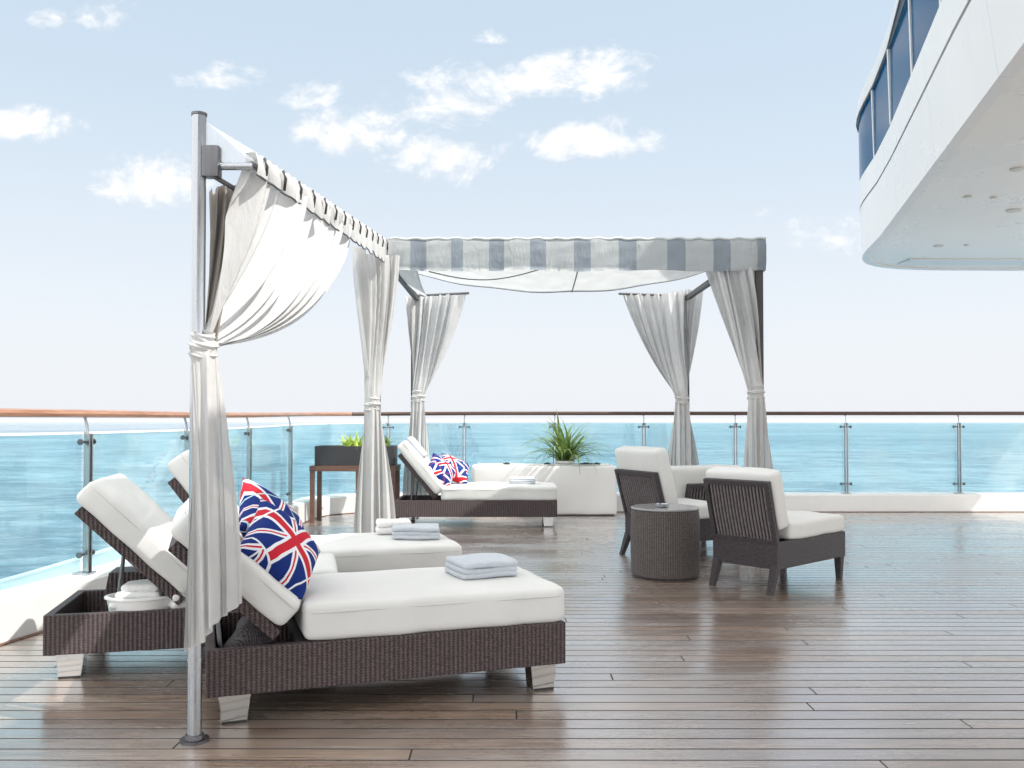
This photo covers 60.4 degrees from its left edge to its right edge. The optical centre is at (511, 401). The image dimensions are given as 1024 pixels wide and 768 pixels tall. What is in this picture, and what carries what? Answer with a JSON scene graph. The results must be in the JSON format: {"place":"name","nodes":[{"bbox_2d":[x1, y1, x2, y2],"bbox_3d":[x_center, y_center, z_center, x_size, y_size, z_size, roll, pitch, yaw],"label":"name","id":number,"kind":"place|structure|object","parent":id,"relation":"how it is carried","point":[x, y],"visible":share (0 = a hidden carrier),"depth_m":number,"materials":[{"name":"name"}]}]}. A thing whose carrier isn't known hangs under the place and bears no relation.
{"place":"outdoors","nodes":[
{"label":"outdoors","id":0,"kind":"place"},
{"bbox_2d":[223,616,275,647],"bbox_3d":[-1.269,1.169,4.248,0.251,0.273,0.240,0,-1,-19],"label":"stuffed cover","id":1,"kind":"object","parent":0,"point":[247,632],"visible":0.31,"depth_m":4.16,"materials":[{"name":"grey fabric"}]},
{"bbox_2d":[0,512,1023,767],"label":"deck","id":2,"kind":"structure","parent":0,"point":[900,644],"depth_m":4.64,"materials":[{"name":"brown wood"}]},
{"bbox_2d":[0,547,120,588],"bbox_3d":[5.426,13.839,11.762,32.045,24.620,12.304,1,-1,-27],"label":"ledge","id":3,"kind":"object","parent":2,"relation":"on","point":[98,557],"visible":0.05,"depth_m":7.64,"materials":[{"name":"white paint"}]},
{"bbox_2d":[43,474,337,678],"bbox_3d":[-1.838,0.975,5.257,1.560,1.070,0.745,0,-1,-13],"label":"sun lounger","id":4,"kind":"object","parent":2,"relation":"on","point":[127,519],"visible":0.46,"depth_m":4.84,"materials":[{"name":"brown wicker"}]},
{"bbox_2d":[104,579,170,610],"bbox_3d":[-2.091,1.111,4.970,0.392,0.187,0.290,0,-1,-13],"label":"towel basket","id":5,"kind":"object","parent":4,"relation":"on","point":[140,595],"visible":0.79,"depth_m":4.89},
{"bbox_2d":[166,593,185,608],"bbox_3d":[-1.860,1.118,5.004,0.183,0.116,0.174,1,-1,-36],"label":"folded towel","id":6,"kind":"object","parent":4,"relation":"on","point":[174,605],"visible":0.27,"depth_m":4.91,"materials":[{"name":"white fabric"}]},
{"bbox_2d":[179,111,388,745],"bbox_3d":[-1.278,-0.082,6.328,0.338,3.228,5.034,0,-1,0],"label":"side cabana","id":7,"kind":"object","parent":2,"relation":"on","point":[215,152],"visible":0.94,"depth_m":3.87,"materials":[{"name":"silver metal"}]},
{"bbox_2d":[205,185,235,341],"bbox_3d":[-1.330,-0.137,4.001,0.119,1.722,0.198,-1,-1,37],"label":"curtain","id":8,"kind":"object","parent":7,"relation":"hanging from","point":[220,200],"visible":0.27,"depth_m":3.98,"materials":[{"name":"fabric"}]},
{"bbox_2d":[184,170,352,651],"bbox_3d":[-1.264,-0.161,5.278,0.299,2.491,3.196,0,-1,0],"label":"curtain","id":9,"kind":"object","parent":7,"relation":"hanging from","point":[284,257],"visible":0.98,"depth_m":3.93,"materials":[{"name":"fabric"}]},
{"bbox_2d":[167,450,461,572],"bbox_3d":[-1.388,0.935,6.265,1.942,1.192,0.855,0,-1,-17],"label":"sun lounger","id":10,"kind":"object","parent":2,"relation":"on","point":[359,552],"visible":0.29,"depth_m":6.02,"materials":[{"name":"white fabric"}]},
{"bbox_2d":[375,518,411,534],"bbox_3d":[-0.903,0.952,6.702,0.266,0.117,0.208,0,-1,-11],"label":"folded towel","id":11,"kind":"object","parent":10,"relation":"on","point":[384,526],"visible":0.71,"depth_m":6.60,"materials":[{"name":"white fabric"}]},
{"bbox_2d":[392,523,439,539],"bbox_3d":[-0.703,0.952,6.449,0.346,0.100,0.273,0,-1,-6],"label":"folded towel","id":12,"kind":"object","parent":10,"relation":"on","point":[421,531],"visible":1,"depth_m":6.33,"materials":[{"name":"white fabric"}]},
{"bbox_2d":[309,464,400,522],"bbox_3d":[-2.170,1.269,12.236,1.180,0.775,0.520,0,-1,0],"label":"planter table","id":13,"kind":"object","parent":2,"relation":"on","point":[395,472],"visible":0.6,"depth_m":11.99,"materials":[{"name":"brown wood"}]},
{"bbox_2d":[315,445,397,465],"bbox_3d":[-2.160,0.747,12.247,1.080,0.265,0.420,0,-1,0],"label":"planter box","id":14,"kind":"object","parent":13,"relation":"on","point":[333,455],"visible":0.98,"depth_m":12.04,"materials":[{"name":"metal"}]},
{"bbox_2d":[337,431,362,445],"bbox_3d":[-2.238,0.542,12.300,0.597,0.307,0.614,0,-1,0],"label":"leafy plant","id":15,"kind":"object","parent":14,"relation":"in","point":[357,441],"visible":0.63,"depth_m":12.18,"materials":[{"name":"green plant"}]},
{"bbox_2d":[385,435,399,445],"bbox_3d":[-1.814,0.558,12.226,0.534,0.198,0.438,-1,-1,26],"label":"leafy plant","id":16,"kind":"object","parent":14,"relation":"in","point":[387,443],"visible":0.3,"depth_m":12.20,"materials":[{"name":"green plant"}]},
{"bbox_2d":[168,498,564,724],"bbox_3d":[-0.768,1.002,4.666,1.944,0.992,0.854,0,-1,-19],"label":"sun lounger","id":17,"kind":"object","parent":2,"relation":"on","point":[343,628],"visible":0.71,"depth_m":4.31,"materials":[{"name":"white fabric"}]},
{"bbox_2d":[239,478,303,537],"bbox_3d":[-1.274,0.666,4.678,0.217,0.460,0.460,-37,31,7],"label":"pillow","id":18,"kind":"object","parent":17,"relation":"on","point":[252,494],"visible":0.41,"depth_m":4.63,"materials":[{"name":"fabric"}]},
{"bbox_2d":[241,498,319,607],"bbox_3d":[-1.143,0.740,4.335,0.229,0.430,0.430,-34,23,19],"label":"pillow","id":19,"kind":"object","parent":17,"relation":"on","point":[280,546],"visible":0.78,"depth_m":4.23,"materials":[{"name":"fabric"}]},
{"bbox_2d":[445,553,517,579],"bbox_3d":[-0.173,0.917,4.910,0.326,0.108,0.313,1,-1,-25],"label":"folded towel","id":20,"kind":"object","parent":17,"relation":"on","point":[477,566],"visible":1,"depth_m":4.80,"materials":[{"name":"white fabric"}]},
{"bbox_2d":[395,440,557,526],"bbox_3d":[-0.465,1.085,11.905,2.130,1.130,0.855,0,-1,0],"label":"sun lounger","id":21,"kind":"object","parent":2,"relation":"on","point":[490,499],"visible":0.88,"depth_m":11.48,"materials":[{"name":"white fabric"}]},
{"bbox_2d":[407,436,427,457],"bbox_3d":[-1.281,0.614,11.919,0.090,0.345,0.409,-40,-1,-1],"label":"headrest towel","id":22,"kind":"object","parent":21,"relation":"on","point":[416,445],"visible":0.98,"depth_m":11.73,"materials":[{"name":"white fabric"}]},
{"bbox_2d":[428,453,455,485],"bbox_3d":[-0.948,0.926,11.738,0.192,0.420,0.420,-44,14,34],"label":"pillow","id":23,"kind":"object","parent":21,"relation":"on","point":[442,470],"visible":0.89,"depth_m":11.65,"materials":[{"name":"fabric"}]},
{"bbox_2d":[442,453,468,483],"bbox_3d":[-0.784,0.926,12.010,0.440,0.192,0.440,25,34,-17],"label":"pillow","id":24,"kind":"object","parent":21,"relation":"on","point":[461,467],"visible":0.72,"depth_m":11.95,"materials":[{"name":"multicoloured fabric"}]},
{"bbox_2d":[509,477,535,483],"bbox_3d":[0.142,1.069,11.931,0.346,0.096,0.271,0,-1,-3],"label":"folded towel","id":25,"kind":"object","parent":21,"relation":"on","point":[522,480],"visible":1,"depth_m":11.80,"materials":[{"name":"white fabric"}]},
{"bbox_2d":[0,492,1023,642],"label":"kerb","id":26,"kind":"structure","parent":2,"relation":"on","point":[25,608],"depth_m":13.11,"materials":[{"name":"white paint"}]},
{"bbox_2d":[0,408,1023,574],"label":"glass railing","id":27,"kind":"object","parent":26,"relation":"on","point":[89,441],"visible":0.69,"depth_m":11.71,"materials":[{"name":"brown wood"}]},
{"bbox_2d":[0,511,1023,646],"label":"deck edge board","id":28,"kind":"object","parent":2,"relation":"on","point":[21,638],"visible":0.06,"depth_m":13.36,"materials":[{"name":"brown wood"}]},
{"bbox_2d":[472,462,616,515],"bbox_3d":[0.470,1.287,13.096,2.120,0.775,0.506,0,-1,0],"label":"white bench box","id":29,"kind":"object","parent":2,"relation":"on","point":[585,489],"visible":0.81,"depth_m":12.85,"materials":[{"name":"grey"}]},
{"bbox_2d":[514,410,610,472],"bbox_3d":[0.828,0.588,13.122,1.501,0.950,1.614,-1,-2,44],"label":"palm plant","id":30,"kind":"object","parent":29,"relation":"on","point":[567,451],"visible":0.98,"depth_m":12.97,"materials":[{"name":"green plant"}]},
{"bbox_2d":[380,237,765,518],"bbox_3d":[0.545,-0.024,10.722,4.070,3.297,3.922,0,-1,0],"label":"cabana","id":31,"kind":"object","parent":2,"relation":"on","point":[555,264],"visible":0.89,"depth_m":8.82,"materials":[{"name":"grey fabric"}]},
{"bbox_2d":[352,244,399,532],"bbox_3d":[-1.375,-0.034,8.551,0.643,2.898,0.345,1,-2,-45],"label":"curtain","id":32,"kind":"object","parent":31,"relation":"hanging from","point":[375,282],"visible":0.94,"depth_m":8.58,"materials":[{"name":"fabric"}]},
{"bbox_2d":[403,294,465,494],"bbox_3d":[-1.100,-0.095,12.464,0.894,2.883,0.246,0,-1,0],"label":"curtain","id":33,"kind":"object","parent":31,"relation":"hanging from","point":[435,320],"visible":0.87,"depth_m":12.47,"materials":[{"name":"fabric"}]},
{"bbox_2d":[623,287,702,465],"bbox_3d":[2.144,-0.102,12.450,1.146,3.035,0.256,0,-1,6],"label":"curtain","id":34,"kind":"object","parent":31,"relation":"hanging from","point":[666,325],"visible":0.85,"depth_m":12.46,"materials":[{"name":"fabric"}]},
{"bbox_2d":[706,267,772,468],"bbox_3d":[2.289,0.102,8.760,0.723,2.971,0.292,0,-1,0],"label":"curtain","id":35,"kind":"object","parent":31,"relation":"hanging from","point":[734,292],"visible":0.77,"depth_m":8.80,"materials":[{"name":"fabric"}]},
{"bbox_2d":[614,446,712,554],"bbox_3d":[1.604,1.022,9.040,0.841,1.135,0.779,1,-1,-25],"label":"chair","id":36,"kind":"object","parent":2,"relation":"on","point":[643,474],"visible":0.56,"depth_m":8.79,"materials":[{"name":"white fabric"}]},
{"bbox_2d":[630,503,699,581],"bbox_3d":[1.375,1.255,7.905,0.616,0.622,0.616,0,-1,-17],"label":"drum table","id":37,"kind":"object","parent":2,"relation":"on","point":[665,544],"visible":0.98,"depth_m":7.64,"materials":[{"name":"wicker"}]},
{"bbox_2d":[655,503,668,507],"bbox_3d":[1.340,0.926,7.852,0.124,0.031,0.124,0,-1,0],"label":"ashtray","id":38,"kind":"object","parent":37,"relation":"on","point":[662,505],"visible":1,"depth_m":7.81,"materials":[{"name":"silver metal"}]},
{"bbox_2d":[670,464,740,500],"bbox_3d":[1.967,1.149,9.855,0.970,0.915,0.844,0,-1,-20],"label":"chair","id":39,"kind":"object","parent":2,"relation":"on","point":[688,481],"visible":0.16,"depth_m":9.44,"materials":[{"name":"white fabric"}]},
{"bbox_2d":[703,467,844,595],"bbox_3d":[2.289,1.054,7.617,1.256,1.011,0.658,1,-2,-42],"label":"chair","id":40,"kind":"object","parent":2,"relation":"on","point":[754,522],"visible":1,"depth_m":7.28,"materials":[{"name":"brown wicker"}]},
{"bbox_2d":[0,422,1023,578],"bbox_3d":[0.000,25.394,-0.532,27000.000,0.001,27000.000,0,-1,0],"label":"sea","id":41,"kind":"structure","parent":0,"point":[41,488],"depth_m":629.78,"materials":[{"name":"liquid"}]},
{"bbox_2d":[0,0,1023,421],"label":"sky","id":42,"kind":"structure","parent":0,"point":[411,118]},
{"bbox_2d":[856,0,1023,270],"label":"bridge wing","id":43,"kind":"structure","parent":0,"point":[940,119],"depth_m":10.53,"materials":[{"name":"white metal"}]}
]}

